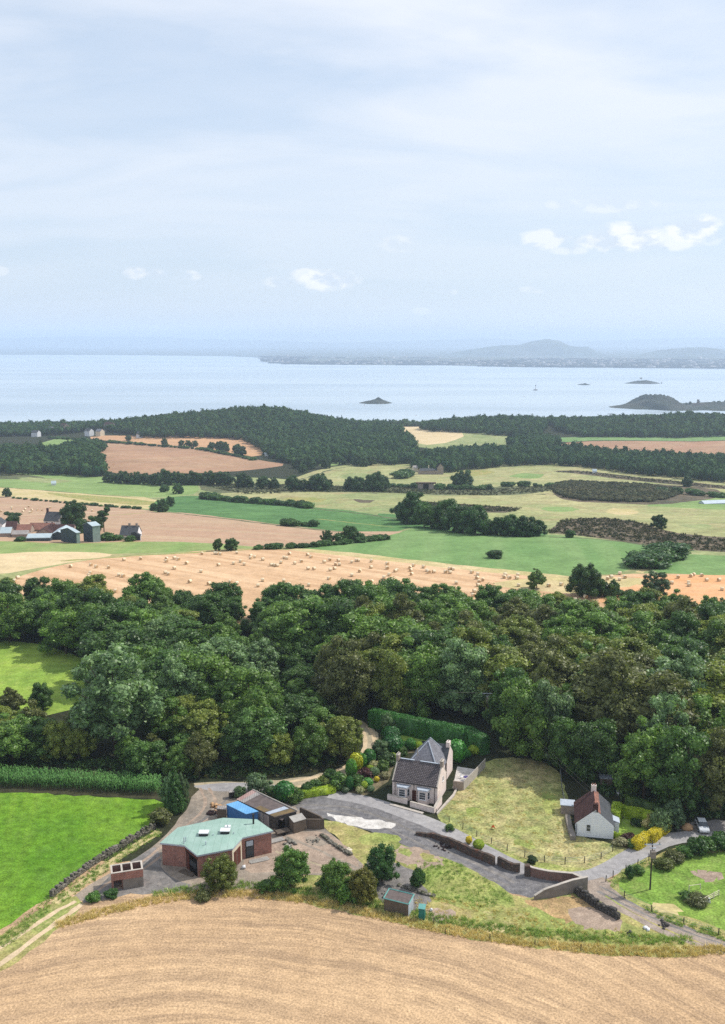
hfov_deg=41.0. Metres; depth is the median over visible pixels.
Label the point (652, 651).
broadleaf tree
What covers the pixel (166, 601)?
broadleaf tree
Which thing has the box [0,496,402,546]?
harvested field
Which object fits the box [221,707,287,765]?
broadleaf tree
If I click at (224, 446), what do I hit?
hedge tree
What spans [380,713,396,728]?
garden shrub
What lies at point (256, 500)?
hedge bush
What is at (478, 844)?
shrub
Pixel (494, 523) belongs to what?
grove tree
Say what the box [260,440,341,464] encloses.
woodland
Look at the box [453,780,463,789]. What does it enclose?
patio wall
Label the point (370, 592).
broadleaf tree
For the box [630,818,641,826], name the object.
shrub
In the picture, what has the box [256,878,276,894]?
bush
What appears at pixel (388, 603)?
broadleaf tree
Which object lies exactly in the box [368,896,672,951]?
rough grass
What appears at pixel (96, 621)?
broadleaf tree
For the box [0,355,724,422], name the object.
sea
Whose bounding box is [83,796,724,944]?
gravel yard
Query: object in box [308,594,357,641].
broadleaf tree
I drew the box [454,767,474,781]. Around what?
patio
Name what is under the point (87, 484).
bright pasture
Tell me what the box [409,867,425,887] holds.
bush
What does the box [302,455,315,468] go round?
field tree
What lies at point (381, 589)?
broadleaf tree
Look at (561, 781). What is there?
stock fence
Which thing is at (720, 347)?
hills
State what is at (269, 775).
bank weeds
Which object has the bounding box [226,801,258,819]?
blue shed
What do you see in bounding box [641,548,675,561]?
hedge tree
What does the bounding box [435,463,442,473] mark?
ruined wing
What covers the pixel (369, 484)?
lineside tree
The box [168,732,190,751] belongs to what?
broadleaf tree
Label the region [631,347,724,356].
hills
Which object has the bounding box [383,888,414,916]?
garden shed
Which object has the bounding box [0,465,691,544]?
scrub ground
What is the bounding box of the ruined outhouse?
[412,465,418,471]
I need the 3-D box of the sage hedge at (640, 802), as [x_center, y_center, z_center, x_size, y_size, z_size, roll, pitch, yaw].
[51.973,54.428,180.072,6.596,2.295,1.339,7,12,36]
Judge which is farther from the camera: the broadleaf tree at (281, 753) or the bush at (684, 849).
the broadleaf tree at (281, 753)
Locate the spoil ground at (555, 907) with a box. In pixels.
[524,894,593,927]
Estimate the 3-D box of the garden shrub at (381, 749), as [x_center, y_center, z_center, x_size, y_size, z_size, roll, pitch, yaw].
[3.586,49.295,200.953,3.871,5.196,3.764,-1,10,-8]
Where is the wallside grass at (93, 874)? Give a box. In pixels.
[0,830,161,946]
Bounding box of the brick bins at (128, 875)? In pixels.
[110,860,143,889]
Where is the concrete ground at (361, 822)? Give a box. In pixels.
[327,813,395,828]
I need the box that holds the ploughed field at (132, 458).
[100,441,724,474]
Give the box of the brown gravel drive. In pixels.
[73,789,362,900]
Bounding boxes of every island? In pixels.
[360,397,390,403]
[609,394,724,410]
[627,380,658,383]
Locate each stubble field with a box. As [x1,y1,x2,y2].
[0,427,463,573]
[0,861,724,1023]
[15,549,688,624]
[599,575,724,603]
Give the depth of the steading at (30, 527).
497.74 m
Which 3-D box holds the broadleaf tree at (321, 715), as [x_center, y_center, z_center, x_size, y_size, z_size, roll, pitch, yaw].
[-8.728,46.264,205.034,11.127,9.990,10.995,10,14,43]
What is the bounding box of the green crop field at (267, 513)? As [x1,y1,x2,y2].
[148,496,544,535]
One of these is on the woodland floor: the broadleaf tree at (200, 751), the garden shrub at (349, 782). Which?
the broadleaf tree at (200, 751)
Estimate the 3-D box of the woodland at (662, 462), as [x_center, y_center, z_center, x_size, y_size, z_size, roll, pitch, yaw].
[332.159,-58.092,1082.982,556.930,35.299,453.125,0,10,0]
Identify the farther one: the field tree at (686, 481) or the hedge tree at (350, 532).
the field tree at (686, 481)
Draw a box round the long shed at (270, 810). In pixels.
[236,789,297,829]
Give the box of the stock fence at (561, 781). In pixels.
[560,762,564,797]
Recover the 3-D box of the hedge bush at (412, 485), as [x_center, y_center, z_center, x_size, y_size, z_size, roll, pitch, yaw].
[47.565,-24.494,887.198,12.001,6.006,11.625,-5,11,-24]
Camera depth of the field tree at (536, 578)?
341.20 m
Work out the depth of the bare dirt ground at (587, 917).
161.89 m
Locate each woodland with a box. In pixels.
[0,418,112,435]
[0,440,109,476]
[53,437,107,450]
[85,403,419,464]
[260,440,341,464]
[355,418,419,426]
[409,440,724,482]
[419,413,547,434]
[505,431,561,445]
[542,409,724,436]
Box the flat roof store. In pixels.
[560,799,574,814]
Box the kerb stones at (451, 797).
[436,788,456,814]
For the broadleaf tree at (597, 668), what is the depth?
203.58 m
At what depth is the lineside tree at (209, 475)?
902.46 m
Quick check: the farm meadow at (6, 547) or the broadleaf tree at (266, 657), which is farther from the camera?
the farm meadow at (6, 547)
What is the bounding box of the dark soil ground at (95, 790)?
[0,765,197,799]
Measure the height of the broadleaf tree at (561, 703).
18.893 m
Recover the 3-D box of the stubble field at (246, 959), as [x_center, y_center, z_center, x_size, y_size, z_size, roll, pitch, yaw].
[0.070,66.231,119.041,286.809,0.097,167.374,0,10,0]
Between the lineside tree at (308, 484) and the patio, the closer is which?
the patio
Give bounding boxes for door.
[245,839,253,858]
[258,812,262,822]
[263,814,268,826]
[412,790,415,800]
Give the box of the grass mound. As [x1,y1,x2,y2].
[359,791,665,945]
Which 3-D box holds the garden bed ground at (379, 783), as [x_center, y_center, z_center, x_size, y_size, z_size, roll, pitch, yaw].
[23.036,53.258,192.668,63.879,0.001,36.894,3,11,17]
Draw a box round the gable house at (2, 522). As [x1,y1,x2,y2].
[0,517,5,527]
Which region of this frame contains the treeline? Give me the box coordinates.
[259,356,724,367]
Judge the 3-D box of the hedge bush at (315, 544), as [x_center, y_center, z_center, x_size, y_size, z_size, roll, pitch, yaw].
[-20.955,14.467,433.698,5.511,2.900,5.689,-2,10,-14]
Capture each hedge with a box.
[299,784,335,798]
[367,707,490,755]
[611,801,621,825]
[613,831,631,837]
[621,804,651,822]
[624,795,660,810]
[631,831,650,850]
[646,823,671,843]
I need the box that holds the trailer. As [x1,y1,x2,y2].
[274,827,290,835]
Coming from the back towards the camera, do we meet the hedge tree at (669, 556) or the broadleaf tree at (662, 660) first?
the hedge tree at (669, 556)
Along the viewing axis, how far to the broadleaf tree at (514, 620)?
257.69 m
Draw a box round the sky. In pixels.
[0,0,724,342]
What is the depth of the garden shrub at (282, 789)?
182.49 m
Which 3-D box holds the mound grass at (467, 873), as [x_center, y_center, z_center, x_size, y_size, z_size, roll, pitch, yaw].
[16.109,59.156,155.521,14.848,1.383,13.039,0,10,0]
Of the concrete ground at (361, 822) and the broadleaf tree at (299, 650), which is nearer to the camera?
the concrete ground at (361, 822)
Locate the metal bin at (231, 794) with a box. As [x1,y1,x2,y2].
[228,790,234,798]
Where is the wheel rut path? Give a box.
[0,510,376,965]
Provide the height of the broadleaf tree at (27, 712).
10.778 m
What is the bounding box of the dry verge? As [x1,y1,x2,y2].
[0,488,683,932]
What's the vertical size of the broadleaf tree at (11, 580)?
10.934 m
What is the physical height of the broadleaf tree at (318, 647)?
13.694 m
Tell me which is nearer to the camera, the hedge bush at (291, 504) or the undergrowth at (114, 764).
the undergrowth at (114, 764)
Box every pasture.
[0,439,724,511]
[0,462,724,578]
[18,430,724,575]
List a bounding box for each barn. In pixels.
[60,527,79,542]
[82,521,100,541]
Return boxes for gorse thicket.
[550,479,680,501]
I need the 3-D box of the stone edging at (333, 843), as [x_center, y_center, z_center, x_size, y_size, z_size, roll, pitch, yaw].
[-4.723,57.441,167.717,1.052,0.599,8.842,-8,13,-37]
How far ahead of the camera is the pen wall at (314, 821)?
173.22 m
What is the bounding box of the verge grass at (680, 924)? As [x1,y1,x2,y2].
[607,849,724,940]
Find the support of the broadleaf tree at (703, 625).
on the woodland floor
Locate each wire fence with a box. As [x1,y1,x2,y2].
[442,814,612,862]
[605,875,719,935]
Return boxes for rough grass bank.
[0,470,724,970]
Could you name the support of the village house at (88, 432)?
on the woodland floor
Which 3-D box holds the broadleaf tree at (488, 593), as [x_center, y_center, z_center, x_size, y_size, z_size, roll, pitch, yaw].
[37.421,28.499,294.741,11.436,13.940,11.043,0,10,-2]
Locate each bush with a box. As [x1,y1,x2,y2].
[14,536,26,541]
[84,890,101,902]
[100,532,115,540]
[102,888,118,898]
[113,534,123,540]
[123,535,136,541]
[146,806,172,825]
[194,888,211,902]
[198,492,209,498]
[203,492,220,499]
[217,495,224,500]
[232,495,248,502]
[244,497,252,503]
[253,497,261,503]
[253,544,263,549]
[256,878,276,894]
[258,498,268,503]
[264,543,272,548]
[269,498,275,504]
[271,542,282,549]
[273,500,283,505]
[279,518,292,525]
[284,499,294,504]
[285,519,301,526]
[285,542,297,548]
[288,502,295,506]
[298,543,305,547]
[300,501,314,508]
[308,519,319,526]
[310,541,320,547]
[314,877,330,893]
[320,540,327,546]
[335,883,361,904]
[338,540,347,544]
[353,536,366,542]
[366,535,374,541]
[372,534,384,540]
[389,470,410,478]
[399,468,413,473]
[409,482,416,487]
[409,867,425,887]
[434,483,445,488]
[444,484,453,488]
[452,485,460,489]
[460,484,469,489]
[476,484,487,489]
[485,550,503,558]
[486,484,493,489]
[500,481,511,486]
[517,481,531,486]
[565,529,575,537]
[593,581,610,596]
[617,589,626,595]
[624,865,635,879]
[634,863,645,874]
[652,857,674,869]
[664,848,685,863]
[675,844,693,857]
[678,889,692,900]
[683,890,712,908]
[685,488,692,494]
[686,836,708,855]
[692,490,705,495]
[696,835,719,850]
[709,831,724,849]
[712,492,724,497]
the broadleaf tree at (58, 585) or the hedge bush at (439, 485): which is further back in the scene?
the hedge bush at (439, 485)
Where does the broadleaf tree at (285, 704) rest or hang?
on the woodland floor
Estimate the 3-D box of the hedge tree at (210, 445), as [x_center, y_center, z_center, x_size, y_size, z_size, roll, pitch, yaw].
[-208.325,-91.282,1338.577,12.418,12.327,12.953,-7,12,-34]
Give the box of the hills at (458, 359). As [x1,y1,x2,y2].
[279,357,724,362]
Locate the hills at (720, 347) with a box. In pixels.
[0,346,724,348]
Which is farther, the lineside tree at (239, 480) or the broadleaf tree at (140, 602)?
the lineside tree at (239, 480)
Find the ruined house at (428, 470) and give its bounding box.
[418,465,437,473]
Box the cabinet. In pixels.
[418,903,425,919]
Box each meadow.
[0,541,252,553]
[0,641,85,717]
[619,851,724,930]
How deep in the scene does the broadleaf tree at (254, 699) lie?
203.93 m
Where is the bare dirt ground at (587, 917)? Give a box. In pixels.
[33,531,723,931]
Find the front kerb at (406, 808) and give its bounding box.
[390,803,423,813]
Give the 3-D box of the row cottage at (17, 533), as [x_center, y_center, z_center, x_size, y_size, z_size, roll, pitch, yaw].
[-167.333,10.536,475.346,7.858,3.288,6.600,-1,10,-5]
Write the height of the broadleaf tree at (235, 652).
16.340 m
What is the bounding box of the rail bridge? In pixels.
[416,482,435,489]
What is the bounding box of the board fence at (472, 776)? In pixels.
[463,759,485,789]
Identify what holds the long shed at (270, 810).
on the brown gravel drive
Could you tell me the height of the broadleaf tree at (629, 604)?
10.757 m
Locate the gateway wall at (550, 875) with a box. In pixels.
[530,865,582,881]
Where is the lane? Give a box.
[588,877,724,953]
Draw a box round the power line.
[486,693,654,842]
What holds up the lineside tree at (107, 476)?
on the bright pasture at (87, 484)
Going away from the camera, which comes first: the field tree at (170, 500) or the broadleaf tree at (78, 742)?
the broadleaf tree at (78, 742)
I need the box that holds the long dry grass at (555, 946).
[54,886,724,957]
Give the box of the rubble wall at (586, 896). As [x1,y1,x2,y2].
[573,886,620,919]
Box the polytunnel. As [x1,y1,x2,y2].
[699,500,724,503]
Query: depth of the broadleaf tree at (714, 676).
202.53 m
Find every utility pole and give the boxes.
[482,691,491,727]
[645,841,660,889]
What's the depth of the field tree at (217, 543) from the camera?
421.04 m
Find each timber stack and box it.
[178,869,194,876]
[249,856,269,863]
[271,836,284,843]
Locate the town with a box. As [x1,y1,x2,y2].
[270,355,724,367]
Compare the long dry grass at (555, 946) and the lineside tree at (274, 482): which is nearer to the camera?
the long dry grass at (555, 946)
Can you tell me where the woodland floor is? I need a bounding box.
[0,425,724,862]
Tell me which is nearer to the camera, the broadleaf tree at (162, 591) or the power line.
the power line
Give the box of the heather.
[546,517,724,551]
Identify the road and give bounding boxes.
[194,783,712,880]
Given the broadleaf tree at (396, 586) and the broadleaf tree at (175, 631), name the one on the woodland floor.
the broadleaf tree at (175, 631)
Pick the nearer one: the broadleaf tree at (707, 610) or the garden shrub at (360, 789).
the garden shrub at (360, 789)
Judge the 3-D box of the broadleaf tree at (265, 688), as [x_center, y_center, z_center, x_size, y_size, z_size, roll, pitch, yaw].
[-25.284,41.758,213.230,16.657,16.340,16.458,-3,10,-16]
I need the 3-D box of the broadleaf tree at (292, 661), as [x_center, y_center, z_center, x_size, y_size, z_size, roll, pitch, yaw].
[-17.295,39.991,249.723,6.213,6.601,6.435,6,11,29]
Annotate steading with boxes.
[5,521,18,529]
[16,524,33,532]
[30,523,54,530]
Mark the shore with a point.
(436, 352)
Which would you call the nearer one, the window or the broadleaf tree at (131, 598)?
the window
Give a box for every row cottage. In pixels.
[0,527,13,536]
[11,530,30,536]
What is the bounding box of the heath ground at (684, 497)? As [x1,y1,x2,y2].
[354,470,724,551]
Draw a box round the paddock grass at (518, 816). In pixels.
[446,771,594,859]
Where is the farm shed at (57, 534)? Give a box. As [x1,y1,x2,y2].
[53,525,69,539]
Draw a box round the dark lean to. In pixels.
[278,817,284,828]
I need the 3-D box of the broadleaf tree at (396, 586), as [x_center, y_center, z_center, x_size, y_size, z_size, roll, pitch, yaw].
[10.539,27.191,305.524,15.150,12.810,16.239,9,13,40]
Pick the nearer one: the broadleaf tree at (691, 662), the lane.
the lane
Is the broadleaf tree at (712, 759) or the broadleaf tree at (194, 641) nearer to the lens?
the broadleaf tree at (712, 759)
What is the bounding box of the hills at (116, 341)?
[0,336,724,346]
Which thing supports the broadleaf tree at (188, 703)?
on the woodland floor
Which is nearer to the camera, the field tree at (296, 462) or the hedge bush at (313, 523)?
the hedge bush at (313, 523)
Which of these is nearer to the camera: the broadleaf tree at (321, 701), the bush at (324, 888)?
the bush at (324, 888)
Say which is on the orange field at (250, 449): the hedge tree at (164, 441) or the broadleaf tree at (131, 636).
the hedge tree at (164, 441)
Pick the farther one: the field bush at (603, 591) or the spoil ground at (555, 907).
the field bush at (603, 591)
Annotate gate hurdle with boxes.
[704,890,719,898]
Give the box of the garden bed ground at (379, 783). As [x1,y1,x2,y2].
[340,749,629,848]
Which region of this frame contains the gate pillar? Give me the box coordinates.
[524,864,529,876]
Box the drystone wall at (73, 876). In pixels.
[49,823,155,897]
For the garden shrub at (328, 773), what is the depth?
190.65 m
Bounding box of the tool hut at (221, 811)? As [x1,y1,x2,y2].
[217,805,226,817]
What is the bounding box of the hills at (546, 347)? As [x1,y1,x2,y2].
[444,339,606,355]
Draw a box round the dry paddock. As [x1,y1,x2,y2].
[438,757,626,867]
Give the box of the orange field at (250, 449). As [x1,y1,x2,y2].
[90,435,262,455]
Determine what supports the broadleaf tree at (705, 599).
on the woodland floor
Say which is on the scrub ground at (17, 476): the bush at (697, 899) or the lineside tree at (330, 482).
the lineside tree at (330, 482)
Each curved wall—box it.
[415,831,494,865]
[497,856,519,872]
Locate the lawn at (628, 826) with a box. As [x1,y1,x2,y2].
[401,735,648,835]
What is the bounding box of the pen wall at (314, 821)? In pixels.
[300,807,323,828]
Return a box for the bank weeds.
[200,763,335,778]
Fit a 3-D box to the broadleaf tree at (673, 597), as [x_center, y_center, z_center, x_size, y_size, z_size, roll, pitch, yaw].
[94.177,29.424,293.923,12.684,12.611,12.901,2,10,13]
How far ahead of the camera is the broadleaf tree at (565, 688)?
205.34 m
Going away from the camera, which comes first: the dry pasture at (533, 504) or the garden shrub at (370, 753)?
the garden shrub at (370, 753)
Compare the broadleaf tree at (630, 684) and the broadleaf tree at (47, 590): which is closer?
the broadleaf tree at (630, 684)
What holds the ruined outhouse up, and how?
on the dry pasture at (533, 504)
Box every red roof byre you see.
[36,523,52,532]
[49,524,75,532]
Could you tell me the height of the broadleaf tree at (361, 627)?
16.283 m
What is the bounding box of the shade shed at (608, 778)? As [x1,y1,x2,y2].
[599,772,612,787]
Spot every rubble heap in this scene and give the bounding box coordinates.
[206,810,215,815]
[210,802,221,810]
[283,837,296,846]
[306,835,319,844]
[433,842,451,852]
[658,918,669,929]
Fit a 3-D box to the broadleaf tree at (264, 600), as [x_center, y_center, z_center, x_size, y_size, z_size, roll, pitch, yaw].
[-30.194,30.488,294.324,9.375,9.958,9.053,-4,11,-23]
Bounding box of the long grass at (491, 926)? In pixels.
[150,877,696,945]
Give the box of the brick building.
[160,813,272,876]
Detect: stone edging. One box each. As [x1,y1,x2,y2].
[319,833,352,855]
[397,883,435,897]
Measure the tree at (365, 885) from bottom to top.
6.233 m
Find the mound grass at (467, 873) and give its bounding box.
[415,859,511,906]
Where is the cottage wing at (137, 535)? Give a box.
[131,532,140,539]
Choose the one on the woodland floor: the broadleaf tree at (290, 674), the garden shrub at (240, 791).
the broadleaf tree at (290, 674)
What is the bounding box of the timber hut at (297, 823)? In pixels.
[289,813,305,833]
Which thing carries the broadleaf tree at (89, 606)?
on the woodland floor
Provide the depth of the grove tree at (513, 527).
480.54 m
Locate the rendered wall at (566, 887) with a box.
[534,876,587,899]
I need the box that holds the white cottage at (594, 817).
[574,783,619,838]
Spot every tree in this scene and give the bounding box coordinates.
[0,577,21,593]
[0,578,23,595]
[0,592,35,641]
[0,687,27,714]
[0,705,16,717]
[0,712,39,763]
[0,716,13,722]
[1,488,11,496]
[5,515,19,523]
[20,698,47,719]
[20,716,56,761]
[22,576,51,598]
[24,599,55,637]
[26,588,45,600]
[27,588,59,633]
[27,682,54,709]
[29,586,61,599]
[37,609,83,653]
[38,720,73,761]
[41,593,74,645]
[50,578,83,601]
[53,586,104,613]
[59,499,88,523]
[60,642,166,750]
[61,714,69,727]
[62,727,99,760]
[69,602,111,648]
[69,642,116,680]
[73,518,84,533]
[74,574,114,595]
[74,603,135,643]
[74,622,156,665]
[88,515,102,529]
[95,507,109,531]
[97,612,145,639]
[101,592,113,605]
[102,471,112,482]
[107,598,137,622]
[110,473,120,482]
[113,651,146,673]
[113,730,139,762]
[115,645,160,677]
[116,471,130,483]
[116,590,137,601]
[121,571,172,602]
[121,595,152,605]
[124,740,166,776]
[125,435,131,440]
[127,471,141,484]
[129,607,168,629]
[133,597,153,609]
[136,659,174,701]
[138,685,177,736]
[139,472,149,483]
[142,619,161,632]
[145,616,210,646]
[145,646,201,671]
[145,733,164,748]
[147,473,157,484]
[148,696,190,743]
[149,503,157,510]
[150,586,173,603]
[150,606,182,617]
[153,595,176,611]
[154,498,169,511]
[154,653,201,697]
[155,613,182,629]
[156,468,173,484]
[156,639,178,649]
[158,771,178,802]
[159,484,169,491]
[159,650,236,702]
[159,737,195,775]
[161,438,167,443]
[162,693,198,735]
[163,766,186,814]
[166,496,174,505]
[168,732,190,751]
[169,471,183,484]
[171,641,194,652]
[172,483,183,493]
[172,589,194,607]
[172,708,230,749]
[173,604,199,620]
[175,608,201,630]
[176,473,189,484]
[178,638,199,650]
[179,772,189,805]
[181,591,231,629]
[183,731,218,776]
[184,440,191,446]
[185,470,199,484]
[190,697,223,724]
[191,440,197,446]
[194,473,207,484]
[195,635,258,670]
[195,674,226,714]
[197,622,239,645]
[200,853,237,891]
[201,637,241,665]
[202,470,214,484]
[203,581,242,598]
[207,441,215,448]
[210,472,221,483]
[212,441,222,449]
[212,538,222,550]
[212,612,241,635]
[214,665,284,720]
[215,471,235,485]
[218,702,246,734]
[219,596,247,621]
[219,719,254,768]
[220,441,229,450]
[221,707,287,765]
[224,538,239,550]
[230,586,242,598]
[230,667,272,696]
[232,443,240,452]
[232,472,248,487]
[232,635,258,652]
[234,446,246,455]
[239,618,251,634]
[240,692,275,728]
[241,637,280,681]
[244,476,253,486]
[247,595,271,621]
[248,628,270,651]
[249,599,273,627]
[249,611,262,632]
[251,599,298,638]
[255,476,269,488]
[259,594,331,644]
[260,583,289,596]
[264,732,296,766]
[266,580,310,601]
[267,477,279,488]
[268,844,310,893]
[270,640,292,673]
[275,693,328,738]
[279,678,313,695]
[280,639,313,664]
[280,668,309,688]
[280,693,294,731]
[283,655,306,670]
[284,475,299,489]
[291,457,302,467]
[291,714,328,764]
[292,663,312,687]
[297,479,307,489]
[298,464,307,472]
[298,588,322,597]
[299,706,336,751]
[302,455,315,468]
[303,628,329,664]
[303,690,329,709]
[306,475,315,489]
[306,666,317,692]
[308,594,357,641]
[309,472,330,490]
[310,635,349,694]
[312,632,348,662]
[315,582,338,598]
[317,637,376,716]
[317,715,363,758]
[318,857,352,894]
[319,530,333,541]
[320,457,330,468]
[322,595,339,604]
[326,479,333,489]
[326,577,359,599]
[333,532,345,541]
[334,606,390,643]
[337,457,346,463]
[341,525,360,542]
[343,476,355,490]
[346,866,378,905]
[349,453,362,465]
[349,476,366,491]
[352,581,394,600]
[352,585,378,604]
[353,595,372,608]
[353,650,378,692]
[354,579,373,585]
[357,456,368,466]
[359,601,393,619]
[359,631,384,657]
[362,480,373,490]
[363,474,377,491]
[364,841,400,885]
[366,454,376,465]
[367,471,389,491]
[368,632,416,673]
[370,647,415,713]
[372,619,433,649]
[373,594,419,616]
[377,576,420,597]
[379,476,390,491]
[379,615,414,636]
[382,592,426,624]
[386,636,440,706]
[389,502,407,519]
[396,490,433,524]
[399,654,448,717]
[400,628,453,662]
[408,591,432,608]
[412,502,432,526]
[416,599,434,617]
[418,602,468,626]
[420,586,427,592]
[422,509,437,527]
[424,583,467,600]
[428,620,442,632]
[429,498,456,528]
[431,594,482,622]
[431,635,489,717]
[434,621,468,642]
[439,502,469,532]
[441,625,493,662]
[450,470,473,486]
[456,510,469,532]
[456,609,484,630]
[458,504,490,534]
[465,596,498,620]
[472,642,525,689]
[474,582,499,606]
[475,652,539,708]
[480,620,497,632]
[481,663,528,738]
[483,606,502,621]
[487,632,515,648]
[488,517,504,535]
[490,675,550,761]
[491,588,530,613]
[492,602,526,626]
[493,626,530,647]
[496,514,518,535]
[497,585,503,595]
[497,590,540,613]
[498,614,543,642]
[505,518,526,536]
[506,596,529,614]
[515,515,537,536]
[516,632,547,652]
[519,642,539,657]
[523,604,557,630]
[524,677,574,764]
[525,590,556,610]
[525,633,580,692]
[526,568,546,588]
[529,661,559,694]
[531,519,547,536]
[540,627,569,641]
[541,600,588,642]
[545,591,569,609]
[547,715,586,776]
[549,643,587,660]
[551,597,602,630]
[553,682,595,724]
[557,646,648,731]
[563,632,608,653]
[564,562,605,597]
[566,640,606,682]
[566,716,622,782]
[569,609,632,648]
[585,654,646,755]
[588,599,599,609]
[594,609,626,635]
[602,596,627,611]
[605,636,647,664]
[607,579,619,596]
[607,715,673,798]
[613,624,647,649]
[616,602,667,646]
[618,590,655,604]
[621,550,666,567]
[621,601,636,608]
[622,551,671,568]
[622,610,675,648]
[626,669,719,735]
[631,652,658,669]
[633,661,647,671]
[634,558,657,568]
[637,689,695,749]
[638,570,670,594]
[640,587,662,601]
[641,541,693,559]
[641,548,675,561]
[641,644,666,669]
[646,545,680,560]
[646,650,707,697]
[646,656,704,675]
[646,723,717,810]
[647,550,674,562]
[648,542,676,549]
[649,514,667,528]
[651,634,711,670]
[653,630,681,646]
[654,600,669,610]
[655,589,690,610]
[655,633,682,652]
[660,595,702,620]
[668,610,700,639]
[681,476,693,486]
[683,657,724,712]
[689,692,724,735]
[692,726,724,812]
[694,595,721,612]
[698,601,724,621]
[698,613,724,641]
[698,617,724,654]
[702,693,724,733]
[705,648,724,660]
[706,715,724,750]
[709,630,724,656]
[711,597,724,604]
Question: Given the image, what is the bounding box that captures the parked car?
[695,817,709,832]
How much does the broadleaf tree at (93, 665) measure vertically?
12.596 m
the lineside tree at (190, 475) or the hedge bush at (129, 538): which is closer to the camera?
the hedge bush at (129, 538)
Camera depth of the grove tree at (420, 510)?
530.78 m
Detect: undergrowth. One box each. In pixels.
[1,754,338,778]
[277,663,348,727]
[490,727,724,818]
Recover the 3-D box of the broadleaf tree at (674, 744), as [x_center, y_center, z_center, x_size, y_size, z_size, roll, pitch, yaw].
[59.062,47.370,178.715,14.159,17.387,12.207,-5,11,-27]
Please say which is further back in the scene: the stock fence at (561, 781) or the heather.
the heather
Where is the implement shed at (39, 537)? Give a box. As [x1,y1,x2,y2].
[26,533,52,540]
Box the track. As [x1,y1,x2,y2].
[194,721,377,865]
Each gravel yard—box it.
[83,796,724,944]
[293,796,559,897]
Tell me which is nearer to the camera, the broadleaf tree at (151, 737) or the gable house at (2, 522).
the broadleaf tree at (151, 737)
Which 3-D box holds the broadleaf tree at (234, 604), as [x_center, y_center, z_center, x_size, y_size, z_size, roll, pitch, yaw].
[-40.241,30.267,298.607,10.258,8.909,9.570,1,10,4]
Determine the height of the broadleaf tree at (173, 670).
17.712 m
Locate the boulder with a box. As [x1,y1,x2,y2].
[681,823,693,830]
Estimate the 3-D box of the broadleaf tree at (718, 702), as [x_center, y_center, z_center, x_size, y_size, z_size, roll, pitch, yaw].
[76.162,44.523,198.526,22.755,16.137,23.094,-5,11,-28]
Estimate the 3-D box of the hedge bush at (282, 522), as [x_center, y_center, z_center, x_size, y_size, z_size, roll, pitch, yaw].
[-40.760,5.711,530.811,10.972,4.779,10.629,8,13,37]
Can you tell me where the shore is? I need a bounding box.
[0,347,724,368]
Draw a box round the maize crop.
[0,763,163,794]
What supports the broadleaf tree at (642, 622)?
on the woodland floor
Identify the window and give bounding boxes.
[586,824,590,831]
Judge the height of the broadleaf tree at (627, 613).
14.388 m
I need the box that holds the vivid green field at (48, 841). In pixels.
[0,792,163,928]
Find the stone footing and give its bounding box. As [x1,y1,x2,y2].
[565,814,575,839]
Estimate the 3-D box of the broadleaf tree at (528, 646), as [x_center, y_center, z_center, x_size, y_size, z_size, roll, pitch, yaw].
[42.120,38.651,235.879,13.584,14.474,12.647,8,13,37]
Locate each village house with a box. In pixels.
[31,430,40,436]
[60,423,68,433]
[84,428,93,435]
[95,429,104,435]
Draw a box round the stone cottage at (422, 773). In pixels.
[392,737,452,804]
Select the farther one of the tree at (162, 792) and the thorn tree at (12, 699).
the thorn tree at (12, 699)
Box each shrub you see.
[234,786,245,797]
[244,772,273,794]
[264,785,274,798]
[273,780,294,802]
[286,786,304,804]
[300,781,315,789]
[310,779,322,786]
[318,775,329,785]
[322,768,339,779]
[329,771,346,790]
[341,786,348,792]
[345,758,356,776]
[345,776,353,790]
[349,752,362,770]
[353,774,364,787]
[355,786,365,793]
[356,767,372,778]
[360,753,366,767]
[360,781,367,788]
[363,748,375,763]
[363,777,372,785]
[366,785,374,791]
[369,759,377,766]
[370,767,379,775]
[371,739,388,759]
[377,759,389,771]
[378,752,395,765]
[379,771,389,778]
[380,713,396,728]
[380,726,400,738]
[382,734,403,753]
[398,746,407,757]
[405,738,415,749]
[415,742,421,748]
[444,824,454,831]
[451,739,466,762]
[465,749,471,757]
[465,836,471,843]
[468,744,478,754]
[473,839,484,848]
[526,855,537,863]
[611,836,628,845]
[620,832,634,838]
[627,838,633,848]
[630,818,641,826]
[641,812,650,828]
[648,808,673,831]
[663,799,685,828]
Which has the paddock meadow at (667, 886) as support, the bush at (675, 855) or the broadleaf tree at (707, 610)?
the bush at (675, 855)
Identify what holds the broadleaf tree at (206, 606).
on the woodland floor
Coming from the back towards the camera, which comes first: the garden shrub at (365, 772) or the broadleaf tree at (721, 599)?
the broadleaf tree at (721, 599)
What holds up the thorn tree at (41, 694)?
on the meadow at (24, 667)
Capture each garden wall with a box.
[387,794,407,803]
[410,795,441,812]
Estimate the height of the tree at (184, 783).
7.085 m
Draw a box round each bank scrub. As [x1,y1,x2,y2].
[202,483,550,495]
[421,501,521,511]
[556,470,724,488]
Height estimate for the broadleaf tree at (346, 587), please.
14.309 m
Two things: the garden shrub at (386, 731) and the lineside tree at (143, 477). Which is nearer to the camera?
the garden shrub at (386, 731)
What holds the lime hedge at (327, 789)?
on the garden bed ground at (379, 783)
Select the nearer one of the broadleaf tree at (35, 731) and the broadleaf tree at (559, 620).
the broadleaf tree at (35, 731)
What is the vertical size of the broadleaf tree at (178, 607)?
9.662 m
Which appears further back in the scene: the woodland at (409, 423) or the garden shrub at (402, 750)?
the woodland at (409, 423)
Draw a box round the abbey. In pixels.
[693,399,703,405]
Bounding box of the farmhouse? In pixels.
[43,508,60,523]
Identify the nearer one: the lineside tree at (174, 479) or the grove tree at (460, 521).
the grove tree at (460, 521)
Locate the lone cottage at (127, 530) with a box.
[120,523,141,538]

